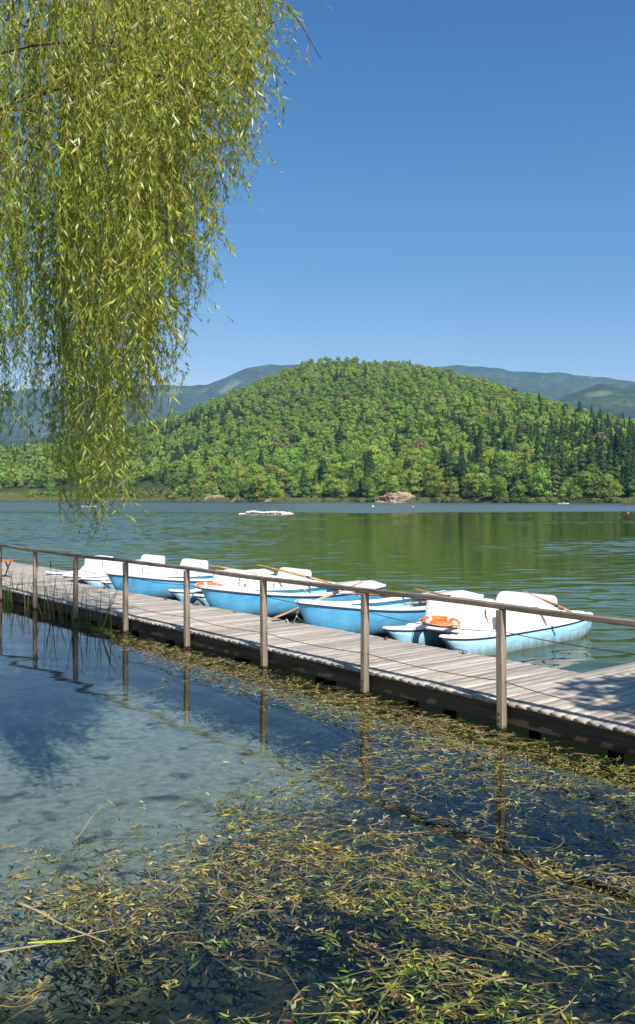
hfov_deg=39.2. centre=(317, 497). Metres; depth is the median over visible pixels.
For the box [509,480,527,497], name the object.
broadleaf tree
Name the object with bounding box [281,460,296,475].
broadleaf tree
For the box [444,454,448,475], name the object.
conifer tree
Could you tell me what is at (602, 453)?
conifer tree
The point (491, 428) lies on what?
conifer tree
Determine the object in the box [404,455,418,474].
broadleaf tree
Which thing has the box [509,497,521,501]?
shore shrub
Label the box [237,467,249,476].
broadleaf tree
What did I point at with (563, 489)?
broadleaf tree
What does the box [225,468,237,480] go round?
broadleaf tree
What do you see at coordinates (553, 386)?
mountains
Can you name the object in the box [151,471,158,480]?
broadleaf tree
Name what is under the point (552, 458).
conifer tree
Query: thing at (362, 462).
broadleaf tree
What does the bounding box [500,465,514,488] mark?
broadleaf tree
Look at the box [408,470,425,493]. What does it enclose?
broadleaf tree
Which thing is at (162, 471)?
broadleaf tree
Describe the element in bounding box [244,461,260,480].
broadleaf tree
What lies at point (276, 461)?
broadleaf tree
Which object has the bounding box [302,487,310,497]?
broadleaf tree
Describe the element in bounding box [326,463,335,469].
broadleaf tree
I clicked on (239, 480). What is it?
broadleaf tree
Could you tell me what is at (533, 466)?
broadleaf tree
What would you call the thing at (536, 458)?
conifer tree
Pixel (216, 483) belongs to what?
broadleaf tree
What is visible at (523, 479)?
conifer tree
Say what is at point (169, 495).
shore shrub
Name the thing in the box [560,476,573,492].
broadleaf tree
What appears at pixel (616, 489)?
broadleaf tree
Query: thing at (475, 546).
water
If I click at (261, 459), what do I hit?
conifer tree
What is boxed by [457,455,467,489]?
conifer tree
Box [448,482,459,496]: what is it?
broadleaf tree
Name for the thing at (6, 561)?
bench
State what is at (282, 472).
broadleaf tree
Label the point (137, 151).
willow tree
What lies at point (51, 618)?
reed clump
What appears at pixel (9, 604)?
reed clump
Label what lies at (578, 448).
broadleaf tree
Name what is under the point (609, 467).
conifer tree
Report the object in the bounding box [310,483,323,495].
broadleaf tree
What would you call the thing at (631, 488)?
broadleaf tree
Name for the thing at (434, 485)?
broadleaf tree
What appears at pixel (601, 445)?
conifer tree
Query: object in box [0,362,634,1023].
ground
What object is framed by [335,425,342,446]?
conifer tree
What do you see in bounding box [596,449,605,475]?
conifer tree
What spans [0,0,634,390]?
sky
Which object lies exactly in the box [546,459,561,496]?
conifer tree
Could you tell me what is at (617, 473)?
conifer tree
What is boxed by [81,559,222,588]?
pedal boat
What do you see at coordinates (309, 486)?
broadleaf tree
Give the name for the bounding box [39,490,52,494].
shore shrub
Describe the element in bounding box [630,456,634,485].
conifer tree
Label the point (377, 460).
broadleaf tree
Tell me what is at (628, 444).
conifer tree
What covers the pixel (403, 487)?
broadleaf tree
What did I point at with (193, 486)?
broadleaf tree
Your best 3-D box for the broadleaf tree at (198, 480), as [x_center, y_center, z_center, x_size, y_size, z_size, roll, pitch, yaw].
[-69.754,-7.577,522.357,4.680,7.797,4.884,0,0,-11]
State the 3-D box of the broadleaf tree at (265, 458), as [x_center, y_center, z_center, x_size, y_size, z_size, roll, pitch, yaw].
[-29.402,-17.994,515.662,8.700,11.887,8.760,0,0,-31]
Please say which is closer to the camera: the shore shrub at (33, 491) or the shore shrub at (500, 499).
the shore shrub at (500, 499)
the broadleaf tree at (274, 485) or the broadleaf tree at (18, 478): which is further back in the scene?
the broadleaf tree at (18, 478)
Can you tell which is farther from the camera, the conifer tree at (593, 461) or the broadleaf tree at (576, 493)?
the conifer tree at (593, 461)
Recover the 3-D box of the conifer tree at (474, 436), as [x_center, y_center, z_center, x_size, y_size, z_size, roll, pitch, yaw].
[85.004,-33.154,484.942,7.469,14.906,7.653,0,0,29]
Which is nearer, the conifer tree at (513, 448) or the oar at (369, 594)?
the oar at (369, 594)
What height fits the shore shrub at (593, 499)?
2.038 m
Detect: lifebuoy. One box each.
[193,582,222,588]
[418,616,461,627]
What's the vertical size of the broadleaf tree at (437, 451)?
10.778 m
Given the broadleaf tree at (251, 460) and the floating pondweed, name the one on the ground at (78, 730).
the broadleaf tree at (251, 460)
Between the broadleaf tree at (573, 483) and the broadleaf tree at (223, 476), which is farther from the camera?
the broadleaf tree at (223, 476)
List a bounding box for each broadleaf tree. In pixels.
[4,476,13,487]
[15,475,23,487]
[36,473,48,485]
[44,473,54,486]
[46,484,54,490]
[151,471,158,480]
[159,466,170,478]
[164,474,171,484]
[175,465,188,484]
[176,472,187,487]
[178,484,189,496]
[186,462,199,477]
[186,477,196,494]
[190,484,197,495]
[192,486,201,495]
[193,465,206,477]
[195,469,206,485]
[195,478,201,487]
[201,482,213,496]
[205,471,216,482]
[208,458,222,470]
[213,463,225,473]
[213,472,222,488]
[215,465,233,487]
[220,482,230,496]
[224,473,238,492]
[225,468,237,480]
[226,485,239,496]
[227,456,237,468]
[230,460,242,470]
[236,470,248,483]
[236,477,244,495]
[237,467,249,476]
[241,478,255,494]
[243,456,258,468]
[243,480,256,498]
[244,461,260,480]
[252,474,269,496]
[254,466,268,475]
[259,485,268,496]
[263,456,270,470]
[265,463,278,481]
[265,473,277,489]
[266,479,281,494]
[267,489,274,498]
[270,446,283,459]
[271,458,284,481]
[273,453,289,466]
[275,468,287,488]
[277,489,284,497]
[279,460,295,480]
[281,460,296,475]
[285,476,295,489]
[287,449,299,463]
[289,481,298,491]
[291,461,306,481]
[292,484,300,496]
[298,454,310,462]
[299,475,312,492]
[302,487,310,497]
[304,465,318,481]
[305,458,319,475]
[305,469,317,490]
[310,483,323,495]
[311,485,322,497]
[312,451,319,463]
[316,451,330,462]
[319,455,332,464]
[320,478,330,496]
[323,474,331,483]
[325,477,340,494]
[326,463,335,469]
[327,456,339,463]
[329,451,341,461]
[329,462,346,483]
[330,487,339,497]
[331,478,348,497]
[335,464,350,480]
[339,452,350,470]
[339,453,358,469]
[343,447,358,457]
[343,460,357,472]
[347,474,361,491]
[351,447,363,456]
[354,455,364,468]
[354,461,363,473]
[354,470,363,479]
[358,459,364,471]
[362,477,375,495]
[363,445,382,456]
[367,486,378,496]
[369,463,389,485]
[372,455,388,469]
[377,457,392,483]
[377,481,384,492]
[383,480,393,492]
[385,466,404,486]
[385,475,398,493]
[391,460,404,474]
[392,458,405,472]
[392,474,405,492]
[396,472,409,485]
[396,484,410,492]
[403,469,411,483]
[404,447,424,468]
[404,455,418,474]
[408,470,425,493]
[412,457,431,484]
[413,465,426,485]
[420,447,431,464]
[420,453,434,467]
[422,463,439,486]
[424,481,436,495]
[428,471,443,490]
[431,481,443,494]
[435,448,442,458]
[435,467,447,482]
[435,481,448,496]
[439,446,450,453]
[446,476,457,491]
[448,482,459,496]
[453,452,466,460]
[454,442,471,455]
[461,473,473,493]
[462,477,476,496]
[469,472,489,496]
[470,467,478,485]
[477,467,489,476]
[477,477,493,499]
[482,446,496,456]
[482,449,494,469]
[490,450,515,467]
[490,475,506,496]
[493,480,508,496]
[498,463,503,473]
[500,462,518,489]
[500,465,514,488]
[507,451,521,463]
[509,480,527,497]
[510,458,533,484]
[515,442,532,458]
[527,452,542,462]
[527,463,539,488]
[528,460,552,485]
[529,471,551,495]
[530,488,539,497]
[557,486,569,496]
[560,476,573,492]
[566,457,573,474]
[568,485,582,497]
[569,477,586,493]
[573,443,587,456]
[573,471,597,493]
[582,463,603,494]
[596,473,614,496]
[608,481,623,496]
[627,480,634,496]
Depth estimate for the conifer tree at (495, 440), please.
456.81 m
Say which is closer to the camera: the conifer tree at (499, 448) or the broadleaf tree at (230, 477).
the conifer tree at (499, 448)
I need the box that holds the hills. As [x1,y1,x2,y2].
[0,383,634,447]
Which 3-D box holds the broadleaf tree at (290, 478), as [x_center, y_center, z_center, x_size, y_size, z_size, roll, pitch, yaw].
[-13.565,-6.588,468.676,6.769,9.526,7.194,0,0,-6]
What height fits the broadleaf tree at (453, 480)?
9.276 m
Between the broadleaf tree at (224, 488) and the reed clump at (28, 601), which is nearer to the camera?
the reed clump at (28, 601)
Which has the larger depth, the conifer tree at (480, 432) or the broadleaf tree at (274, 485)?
the conifer tree at (480, 432)
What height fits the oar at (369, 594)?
0.059 m
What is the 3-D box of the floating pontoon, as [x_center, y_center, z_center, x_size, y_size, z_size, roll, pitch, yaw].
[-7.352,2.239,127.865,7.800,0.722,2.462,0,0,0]
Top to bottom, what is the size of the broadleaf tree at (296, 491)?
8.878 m
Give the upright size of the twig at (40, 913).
0.023 m
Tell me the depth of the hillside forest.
629.74 m
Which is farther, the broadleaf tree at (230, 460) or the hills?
the hills
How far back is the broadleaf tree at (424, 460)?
438.47 m
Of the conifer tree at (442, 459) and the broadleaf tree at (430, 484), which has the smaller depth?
the broadleaf tree at (430, 484)
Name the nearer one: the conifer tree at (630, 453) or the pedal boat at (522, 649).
the pedal boat at (522, 649)
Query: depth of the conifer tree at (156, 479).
571.95 m
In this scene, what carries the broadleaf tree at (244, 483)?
on the ground at (78, 730)
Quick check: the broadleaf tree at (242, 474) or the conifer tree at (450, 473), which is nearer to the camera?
the conifer tree at (450, 473)
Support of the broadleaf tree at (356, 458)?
on the ground at (78, 730)
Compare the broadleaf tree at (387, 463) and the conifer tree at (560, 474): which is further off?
the broadleaf tree at (387, 463)
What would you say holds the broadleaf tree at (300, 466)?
on the ground at (78, 730)
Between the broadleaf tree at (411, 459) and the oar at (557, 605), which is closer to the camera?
the oar at (557, 605)
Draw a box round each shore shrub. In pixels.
[25,489,39,494]
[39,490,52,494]
[47,491,59,496]
[127,489,138,496]
[131,489,145,496]
[136,492,152,499]
[146,487,155,492]
[147,492,160,498]
[156,487,172,493]
[166,491,178,498]
[170,494,184,500]
[234,497,246,500]
[432,496,443,501]
[493,496,508,501]
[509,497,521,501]
[518,496,532,501]
[525,497,534,501]
[537,496,546,501]
[544,495,557,501]
[564,496,578,501]
[587,497,599,501]
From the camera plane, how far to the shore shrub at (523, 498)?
369.36 m
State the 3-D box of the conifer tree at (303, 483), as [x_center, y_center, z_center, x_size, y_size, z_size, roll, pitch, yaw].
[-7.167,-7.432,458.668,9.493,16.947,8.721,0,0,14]
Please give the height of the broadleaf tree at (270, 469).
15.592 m
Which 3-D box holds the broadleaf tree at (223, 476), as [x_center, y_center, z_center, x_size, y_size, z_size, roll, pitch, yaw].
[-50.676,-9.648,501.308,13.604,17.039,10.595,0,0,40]
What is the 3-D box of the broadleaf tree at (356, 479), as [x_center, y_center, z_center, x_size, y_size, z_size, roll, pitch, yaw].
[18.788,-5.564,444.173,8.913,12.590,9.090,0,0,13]
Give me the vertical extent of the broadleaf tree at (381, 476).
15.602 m
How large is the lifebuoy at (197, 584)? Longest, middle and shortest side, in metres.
0.653 x 0.653 x 0.110 m
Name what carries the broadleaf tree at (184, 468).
on the ground at (78, 730)
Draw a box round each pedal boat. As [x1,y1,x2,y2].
[45,554,164,583]
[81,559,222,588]
[168,567,334,605]
[382,591,592,664]
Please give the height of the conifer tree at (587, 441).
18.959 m
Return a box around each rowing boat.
[105,569,273,600]
[198,580,385,620]
[295,590,483,637]
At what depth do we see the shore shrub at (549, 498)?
364.90 m
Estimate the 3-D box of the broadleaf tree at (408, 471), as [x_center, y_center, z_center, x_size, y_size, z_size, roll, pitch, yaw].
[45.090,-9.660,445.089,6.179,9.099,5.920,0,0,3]
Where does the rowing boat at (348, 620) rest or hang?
on the water
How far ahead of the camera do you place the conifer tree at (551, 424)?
463.94 m
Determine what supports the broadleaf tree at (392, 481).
on the ground at (78, 730)
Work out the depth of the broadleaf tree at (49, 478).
600.33 m
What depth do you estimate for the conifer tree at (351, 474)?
452.96 m
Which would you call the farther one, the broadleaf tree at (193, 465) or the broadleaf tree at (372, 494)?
the broadleaf tree at (193, 465)
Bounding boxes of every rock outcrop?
[204,494,226,500]
[374,491,415,503]
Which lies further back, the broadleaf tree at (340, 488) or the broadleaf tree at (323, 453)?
the broadleaf tree at (323, 453)
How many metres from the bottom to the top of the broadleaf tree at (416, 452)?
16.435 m
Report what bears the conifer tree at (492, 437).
on the ground at (78, 730)
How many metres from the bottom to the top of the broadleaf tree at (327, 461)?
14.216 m
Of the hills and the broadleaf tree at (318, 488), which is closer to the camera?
the broadleaf tree at (318, 488)
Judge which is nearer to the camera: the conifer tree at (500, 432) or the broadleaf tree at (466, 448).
the broadleaf tree at (466, 448)
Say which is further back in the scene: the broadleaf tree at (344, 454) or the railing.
the broadleaf tree at (344, 454)
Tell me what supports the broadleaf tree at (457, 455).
on the ground at (78, 730)
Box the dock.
[2,562,634,814]
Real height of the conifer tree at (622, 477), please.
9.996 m
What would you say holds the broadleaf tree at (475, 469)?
on the ground at (78, 730)
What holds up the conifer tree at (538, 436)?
on the ground at (78, 730)
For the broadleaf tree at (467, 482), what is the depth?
397.22 m
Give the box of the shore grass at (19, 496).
[0,488,634,503]
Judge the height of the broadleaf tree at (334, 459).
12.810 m
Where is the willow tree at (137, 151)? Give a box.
[0,0,331,545]
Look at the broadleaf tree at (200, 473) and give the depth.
525.18 m
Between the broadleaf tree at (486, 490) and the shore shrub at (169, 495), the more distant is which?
the shore shrub at (169, 495)
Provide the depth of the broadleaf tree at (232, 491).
478.93 m
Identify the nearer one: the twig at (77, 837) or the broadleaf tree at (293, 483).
the twig at (77, 837)
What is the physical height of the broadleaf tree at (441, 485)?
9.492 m
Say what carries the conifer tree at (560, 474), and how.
on the ground at (78, 730)
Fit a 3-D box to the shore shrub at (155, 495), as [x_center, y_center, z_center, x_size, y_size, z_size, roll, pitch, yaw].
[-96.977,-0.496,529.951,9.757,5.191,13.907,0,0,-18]
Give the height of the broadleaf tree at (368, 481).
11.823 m
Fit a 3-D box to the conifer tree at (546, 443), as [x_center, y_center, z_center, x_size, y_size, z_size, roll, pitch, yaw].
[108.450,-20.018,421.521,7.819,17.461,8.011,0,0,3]
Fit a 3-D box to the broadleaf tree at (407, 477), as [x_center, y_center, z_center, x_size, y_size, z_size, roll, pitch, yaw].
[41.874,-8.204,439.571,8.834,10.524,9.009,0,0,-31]
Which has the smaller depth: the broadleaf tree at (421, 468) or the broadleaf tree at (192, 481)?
the broadleaf tree at (421, 468)
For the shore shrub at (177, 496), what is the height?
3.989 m
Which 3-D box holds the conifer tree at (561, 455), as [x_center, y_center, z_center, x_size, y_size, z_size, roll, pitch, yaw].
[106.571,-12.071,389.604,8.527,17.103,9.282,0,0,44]
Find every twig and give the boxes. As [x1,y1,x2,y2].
[0,929,110,952]
[15,901,104,942]
[71,807,100,844]
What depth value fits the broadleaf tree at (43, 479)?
604.09 m
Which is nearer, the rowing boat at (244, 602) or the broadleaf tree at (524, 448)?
the rowing boat at (244, 602)
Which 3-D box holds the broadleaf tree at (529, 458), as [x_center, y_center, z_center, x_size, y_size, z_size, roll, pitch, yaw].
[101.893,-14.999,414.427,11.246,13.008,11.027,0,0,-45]
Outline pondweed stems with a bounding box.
[0,623,634,1023]
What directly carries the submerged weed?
in the water
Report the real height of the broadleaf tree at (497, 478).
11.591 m
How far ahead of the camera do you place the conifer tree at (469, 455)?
444.89 m
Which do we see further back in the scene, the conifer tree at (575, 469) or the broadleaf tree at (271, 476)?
the broadleaf tree at (271, 476)
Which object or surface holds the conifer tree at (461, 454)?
on the ground at (78, 730)
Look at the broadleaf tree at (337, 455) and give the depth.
492.24 m
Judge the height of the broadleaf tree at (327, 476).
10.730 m
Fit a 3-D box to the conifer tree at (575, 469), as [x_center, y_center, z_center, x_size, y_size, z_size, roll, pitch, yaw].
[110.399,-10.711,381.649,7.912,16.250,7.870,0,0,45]
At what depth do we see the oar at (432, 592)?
16.92 m
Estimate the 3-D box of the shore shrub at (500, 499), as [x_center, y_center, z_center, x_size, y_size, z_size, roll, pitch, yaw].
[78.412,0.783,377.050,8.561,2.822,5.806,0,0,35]
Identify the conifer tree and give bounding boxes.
[153,470,158,483]
[161,463,167,481]
[173,448,179,460]
[185,462,196,489]
[202,449,208,470]
[258,450,265,469]
[298,466,309,495]
[311,469,318,490]
[317,456,322,483]
[318,457,327,485]
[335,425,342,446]
[349,465,355,488]
[357,480,361,495]
[359,465,371,495]
[365,449,375,481]
[368,461,375,480]
[392,430,399,453]
[405,422,411,440]
[432,434,438,447]
[438,444,446,468]
[444,450,455,484]
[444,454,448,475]
[454,444,466,478]
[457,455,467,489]
[466,449,471,460]
[469,423,476,444]
[471,450,476,464]
[474,434,482,456]
[475,425,483,443]
[476,447,481,461]
[477,458,485,489]
[488,468,495,489]
[489,422,493,435]
[489,427,497,447]
[489,454,499,476]
[492,433,497,447]
[496,441,501,451]
[498,426,503,438]
[502,435,506,450]
[504,431,512,450]
[510,441,517,464]
[513,470,522,495]
[516,425,523,452]
[520,458,530,492]
[531,444,540,463]
[536,429,541,446]
[541,447,548,470]
[543,425,553,450]
[543,437,548,450]
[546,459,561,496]
[547,419,555,440]
[549,425,554,447]
[549,450,555,478]
[552,455,562,486]
[555,434,566,467]
[559,450,571,481]
[560,457,568,481]
[568,448,573,470]
[569,453,579,483]
[574,437,578,447]
[577,451,583,472]
[579,431,583,445]
[579,444,585,468]
[582,443,597,471]
[583,426,591,450]
[589,453,600,484]
[594,444,598,463]
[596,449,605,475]
[599,435,606,462]
[601,450,606,470]
[602,450,614,487]
[606,444,615,468]
[611,458,621,488]
[613,433,617,452]
[614,427,625,451]
[615,435,627,464]
[618,436,630,468]
[619,471,624,491]
[620,460,633,496]
[620,462,624,476]
[626,437,630,455]
[628,445,632,464]
[629,445,634,466]
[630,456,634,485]
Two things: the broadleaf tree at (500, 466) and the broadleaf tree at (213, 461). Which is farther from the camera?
the broadleaf tree at (213, 461)
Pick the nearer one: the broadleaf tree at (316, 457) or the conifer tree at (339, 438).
the broadleaf tree at (316, 457)
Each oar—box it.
[200,563,257,574]
[257,564,332,583]
[272,581,362,617]
[338,593,394,596]
[404,601,425,604]
[414,588,451,595]
[522,590,571,611]
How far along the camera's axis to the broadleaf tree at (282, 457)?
499.26 m
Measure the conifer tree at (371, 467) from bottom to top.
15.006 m
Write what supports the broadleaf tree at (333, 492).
on the ground at (78, 730)
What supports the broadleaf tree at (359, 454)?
on the ground at (78, 730)
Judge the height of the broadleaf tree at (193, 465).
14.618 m
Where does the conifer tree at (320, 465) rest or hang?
on the ground at (78, 730)
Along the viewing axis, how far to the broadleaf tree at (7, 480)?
607.04 m
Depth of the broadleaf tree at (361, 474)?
451.85 m
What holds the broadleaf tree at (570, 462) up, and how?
on the ground at (78, 730)
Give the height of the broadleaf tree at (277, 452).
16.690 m
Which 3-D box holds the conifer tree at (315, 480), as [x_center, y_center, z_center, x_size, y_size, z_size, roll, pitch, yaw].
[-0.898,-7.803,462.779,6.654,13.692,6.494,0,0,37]
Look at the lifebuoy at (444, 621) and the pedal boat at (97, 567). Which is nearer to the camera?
the lifebuoy at (444, 621)
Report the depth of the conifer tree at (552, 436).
455.03 m
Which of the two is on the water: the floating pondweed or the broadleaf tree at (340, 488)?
the floating pondweed
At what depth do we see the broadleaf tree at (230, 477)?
489.95 m
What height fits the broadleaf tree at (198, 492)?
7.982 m
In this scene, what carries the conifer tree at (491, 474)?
on the ground at (78, 730)
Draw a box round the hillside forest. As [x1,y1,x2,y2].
[0,356,634,483]
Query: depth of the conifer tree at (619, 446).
395.13 m
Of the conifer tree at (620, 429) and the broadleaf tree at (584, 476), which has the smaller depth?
the broadleaf tree at (584, 476)
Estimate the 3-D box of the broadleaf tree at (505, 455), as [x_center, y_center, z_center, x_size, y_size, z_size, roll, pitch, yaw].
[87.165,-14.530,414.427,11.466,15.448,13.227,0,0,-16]
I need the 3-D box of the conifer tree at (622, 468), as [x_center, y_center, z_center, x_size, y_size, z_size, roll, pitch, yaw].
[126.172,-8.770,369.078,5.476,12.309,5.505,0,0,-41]
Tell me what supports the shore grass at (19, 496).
on the ground at (78, 730)
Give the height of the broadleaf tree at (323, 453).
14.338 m
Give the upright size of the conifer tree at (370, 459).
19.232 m
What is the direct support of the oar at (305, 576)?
on the rowing boat at (244, 602)
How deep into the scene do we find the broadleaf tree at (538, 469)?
386.31 m
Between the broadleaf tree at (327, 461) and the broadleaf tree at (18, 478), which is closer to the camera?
the broadleaf tree at (327, 461)
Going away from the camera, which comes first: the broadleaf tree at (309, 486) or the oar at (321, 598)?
the oar at (321, 598)
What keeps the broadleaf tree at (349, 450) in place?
on the ground at (78, 730)
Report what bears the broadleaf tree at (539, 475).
on the ground at (78, 730)
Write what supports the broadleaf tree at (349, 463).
on the ground at (78, 730)
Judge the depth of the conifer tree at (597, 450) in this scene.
398.82 m
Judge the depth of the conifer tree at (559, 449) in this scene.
418.34 m
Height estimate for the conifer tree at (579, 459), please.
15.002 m
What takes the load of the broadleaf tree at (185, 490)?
on the ground at (78, 730)
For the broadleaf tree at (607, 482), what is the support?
on the ground at (78, 730)
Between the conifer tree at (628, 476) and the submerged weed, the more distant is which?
the conifer tree at (628, 476)
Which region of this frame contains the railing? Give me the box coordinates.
[0,544,634,781]
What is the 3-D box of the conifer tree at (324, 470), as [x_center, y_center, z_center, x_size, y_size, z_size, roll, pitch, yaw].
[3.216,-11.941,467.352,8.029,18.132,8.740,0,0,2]
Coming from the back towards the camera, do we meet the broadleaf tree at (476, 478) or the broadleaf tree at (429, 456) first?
the broadleaf tree at (429, 456)
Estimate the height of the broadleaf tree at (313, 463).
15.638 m
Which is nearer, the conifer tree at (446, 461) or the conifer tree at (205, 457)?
the conifer tree at (446, 461)
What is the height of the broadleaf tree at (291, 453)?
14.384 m
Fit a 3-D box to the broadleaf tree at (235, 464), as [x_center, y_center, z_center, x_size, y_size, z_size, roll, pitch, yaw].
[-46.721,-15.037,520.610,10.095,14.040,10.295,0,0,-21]
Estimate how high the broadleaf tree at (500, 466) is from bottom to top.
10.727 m
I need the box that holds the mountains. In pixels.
[0,364,634,435]
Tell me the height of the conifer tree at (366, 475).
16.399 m
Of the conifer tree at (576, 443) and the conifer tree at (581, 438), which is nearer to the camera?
the conifer tree at (576, 443)
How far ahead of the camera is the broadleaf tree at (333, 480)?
449.38 m
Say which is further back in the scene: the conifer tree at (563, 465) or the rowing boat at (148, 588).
the conifer tree at (563, 465)
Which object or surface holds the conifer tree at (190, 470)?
on the ground at (78, 730)
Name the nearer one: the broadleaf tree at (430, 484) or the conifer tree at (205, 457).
the broadleaf tree at (430, 484)
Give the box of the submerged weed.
[0,632,634,1023]
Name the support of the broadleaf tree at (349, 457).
on the ground at (78, 730)
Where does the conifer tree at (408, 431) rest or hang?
on the ground at (78, 730)
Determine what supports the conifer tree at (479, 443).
on the ground at (78, 730)
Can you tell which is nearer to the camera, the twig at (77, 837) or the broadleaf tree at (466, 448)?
the twig at (77, 837)
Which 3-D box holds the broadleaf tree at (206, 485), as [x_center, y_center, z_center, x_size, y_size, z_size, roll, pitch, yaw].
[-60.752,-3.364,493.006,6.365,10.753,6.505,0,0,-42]
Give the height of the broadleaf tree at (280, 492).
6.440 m
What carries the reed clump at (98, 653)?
in the water
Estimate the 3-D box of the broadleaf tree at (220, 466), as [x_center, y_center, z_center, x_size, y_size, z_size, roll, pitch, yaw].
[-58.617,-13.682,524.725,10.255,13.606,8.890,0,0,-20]
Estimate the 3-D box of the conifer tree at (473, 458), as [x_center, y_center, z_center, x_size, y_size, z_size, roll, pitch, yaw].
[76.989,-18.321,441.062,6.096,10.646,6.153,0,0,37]
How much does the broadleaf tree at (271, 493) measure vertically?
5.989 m
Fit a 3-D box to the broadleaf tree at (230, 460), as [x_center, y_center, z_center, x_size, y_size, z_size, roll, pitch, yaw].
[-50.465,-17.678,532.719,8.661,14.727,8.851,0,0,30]
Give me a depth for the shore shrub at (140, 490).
539.77 m
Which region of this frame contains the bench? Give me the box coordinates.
[2,559,11,577]
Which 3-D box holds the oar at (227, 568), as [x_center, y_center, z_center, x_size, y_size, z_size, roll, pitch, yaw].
[-2.027,1.640,20.438,1.403,0.059,0.150,12,-5,-23]
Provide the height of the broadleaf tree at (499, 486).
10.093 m
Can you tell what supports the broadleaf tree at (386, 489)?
on the ground at (78, 730)
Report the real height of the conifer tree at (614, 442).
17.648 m
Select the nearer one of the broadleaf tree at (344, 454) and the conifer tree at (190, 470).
the broadleaf tree at (344, 454)
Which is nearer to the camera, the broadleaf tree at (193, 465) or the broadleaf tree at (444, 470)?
the broadleaf tree at (444, 470)
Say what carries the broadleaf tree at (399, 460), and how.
on the ground at (78, 730)
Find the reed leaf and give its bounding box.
[28,940,75,942]
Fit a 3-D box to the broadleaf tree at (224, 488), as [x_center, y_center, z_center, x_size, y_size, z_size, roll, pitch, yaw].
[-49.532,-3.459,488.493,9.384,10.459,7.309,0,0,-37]
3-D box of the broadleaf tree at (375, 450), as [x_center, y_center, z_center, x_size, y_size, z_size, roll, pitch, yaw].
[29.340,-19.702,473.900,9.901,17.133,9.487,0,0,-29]
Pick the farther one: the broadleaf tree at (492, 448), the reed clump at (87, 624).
the broadleaf tree at (492, 448)
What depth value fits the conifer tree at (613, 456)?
385.76 m
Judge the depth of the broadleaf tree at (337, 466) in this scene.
458.23 m
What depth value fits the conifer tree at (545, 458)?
394.45 m
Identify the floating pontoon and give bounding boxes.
[239,510,293,513]
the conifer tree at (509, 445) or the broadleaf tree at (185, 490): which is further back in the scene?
the broadleaf tree at (185, 490)
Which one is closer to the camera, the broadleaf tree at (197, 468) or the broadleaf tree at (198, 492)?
the broadleaf tree at (198, 492)
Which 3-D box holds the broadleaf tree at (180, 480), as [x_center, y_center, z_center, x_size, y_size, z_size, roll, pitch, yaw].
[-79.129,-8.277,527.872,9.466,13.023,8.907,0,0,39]
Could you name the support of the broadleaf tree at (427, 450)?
on the ground at (78, 730)
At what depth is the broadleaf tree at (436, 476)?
419.03 m
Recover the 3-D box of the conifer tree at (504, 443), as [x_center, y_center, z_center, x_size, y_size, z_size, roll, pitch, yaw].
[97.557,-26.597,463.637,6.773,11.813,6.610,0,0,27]
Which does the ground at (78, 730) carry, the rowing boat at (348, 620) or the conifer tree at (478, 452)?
the conifer tree at (478, 452)
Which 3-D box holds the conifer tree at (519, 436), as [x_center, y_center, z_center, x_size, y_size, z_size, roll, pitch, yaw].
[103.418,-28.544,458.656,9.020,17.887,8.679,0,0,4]
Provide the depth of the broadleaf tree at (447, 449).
454.33 m
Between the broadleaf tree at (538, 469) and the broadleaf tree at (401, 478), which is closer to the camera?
the broadleaf tree at (538, 469)
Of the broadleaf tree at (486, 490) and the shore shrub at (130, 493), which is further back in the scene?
the shore shrub at (130, 493)
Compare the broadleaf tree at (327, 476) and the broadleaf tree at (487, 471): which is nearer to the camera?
the broadleaf tree at (487, 471)
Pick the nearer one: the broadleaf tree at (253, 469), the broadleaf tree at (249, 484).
the broadleaf tree at (249, 484)
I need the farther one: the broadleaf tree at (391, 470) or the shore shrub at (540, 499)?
the broadleaf tree at (391, 470)
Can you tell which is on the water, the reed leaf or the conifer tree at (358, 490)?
the reed leaf
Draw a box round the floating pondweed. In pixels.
[0,623,634,1023]
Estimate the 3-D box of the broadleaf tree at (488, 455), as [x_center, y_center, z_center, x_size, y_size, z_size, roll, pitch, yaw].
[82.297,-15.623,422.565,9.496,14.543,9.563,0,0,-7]
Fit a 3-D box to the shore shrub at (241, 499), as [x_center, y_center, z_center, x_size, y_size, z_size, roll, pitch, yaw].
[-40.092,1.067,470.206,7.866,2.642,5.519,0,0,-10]
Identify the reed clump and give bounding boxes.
[0,560,40,625]
[16,576,48,632]
[31,561,91,644]
[61,565,120,656]
[88,585,118,661]
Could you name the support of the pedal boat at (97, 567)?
on the water
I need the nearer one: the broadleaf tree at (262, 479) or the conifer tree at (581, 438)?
the conifer tree at (581, 438)
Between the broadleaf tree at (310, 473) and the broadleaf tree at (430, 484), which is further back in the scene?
the broadleaf tree at (310, 473)
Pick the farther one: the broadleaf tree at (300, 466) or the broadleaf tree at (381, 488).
the broadleaf tree at (300, 466)
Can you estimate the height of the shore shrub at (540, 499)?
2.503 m
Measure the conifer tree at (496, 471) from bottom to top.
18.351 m
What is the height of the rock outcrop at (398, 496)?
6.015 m
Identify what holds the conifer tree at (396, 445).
on the ground at (78, 730)
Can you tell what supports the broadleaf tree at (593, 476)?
on the ground at (78, 730)
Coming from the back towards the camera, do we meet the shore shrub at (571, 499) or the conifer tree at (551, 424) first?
the conifer tree at (551, 424)
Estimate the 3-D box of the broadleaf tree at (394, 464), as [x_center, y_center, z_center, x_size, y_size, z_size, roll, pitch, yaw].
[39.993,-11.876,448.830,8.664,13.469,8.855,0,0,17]
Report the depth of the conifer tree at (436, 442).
491.18 m
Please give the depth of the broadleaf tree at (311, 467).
473.50 m
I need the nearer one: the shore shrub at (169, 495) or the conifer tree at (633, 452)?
the conifer tree at (633, 452)

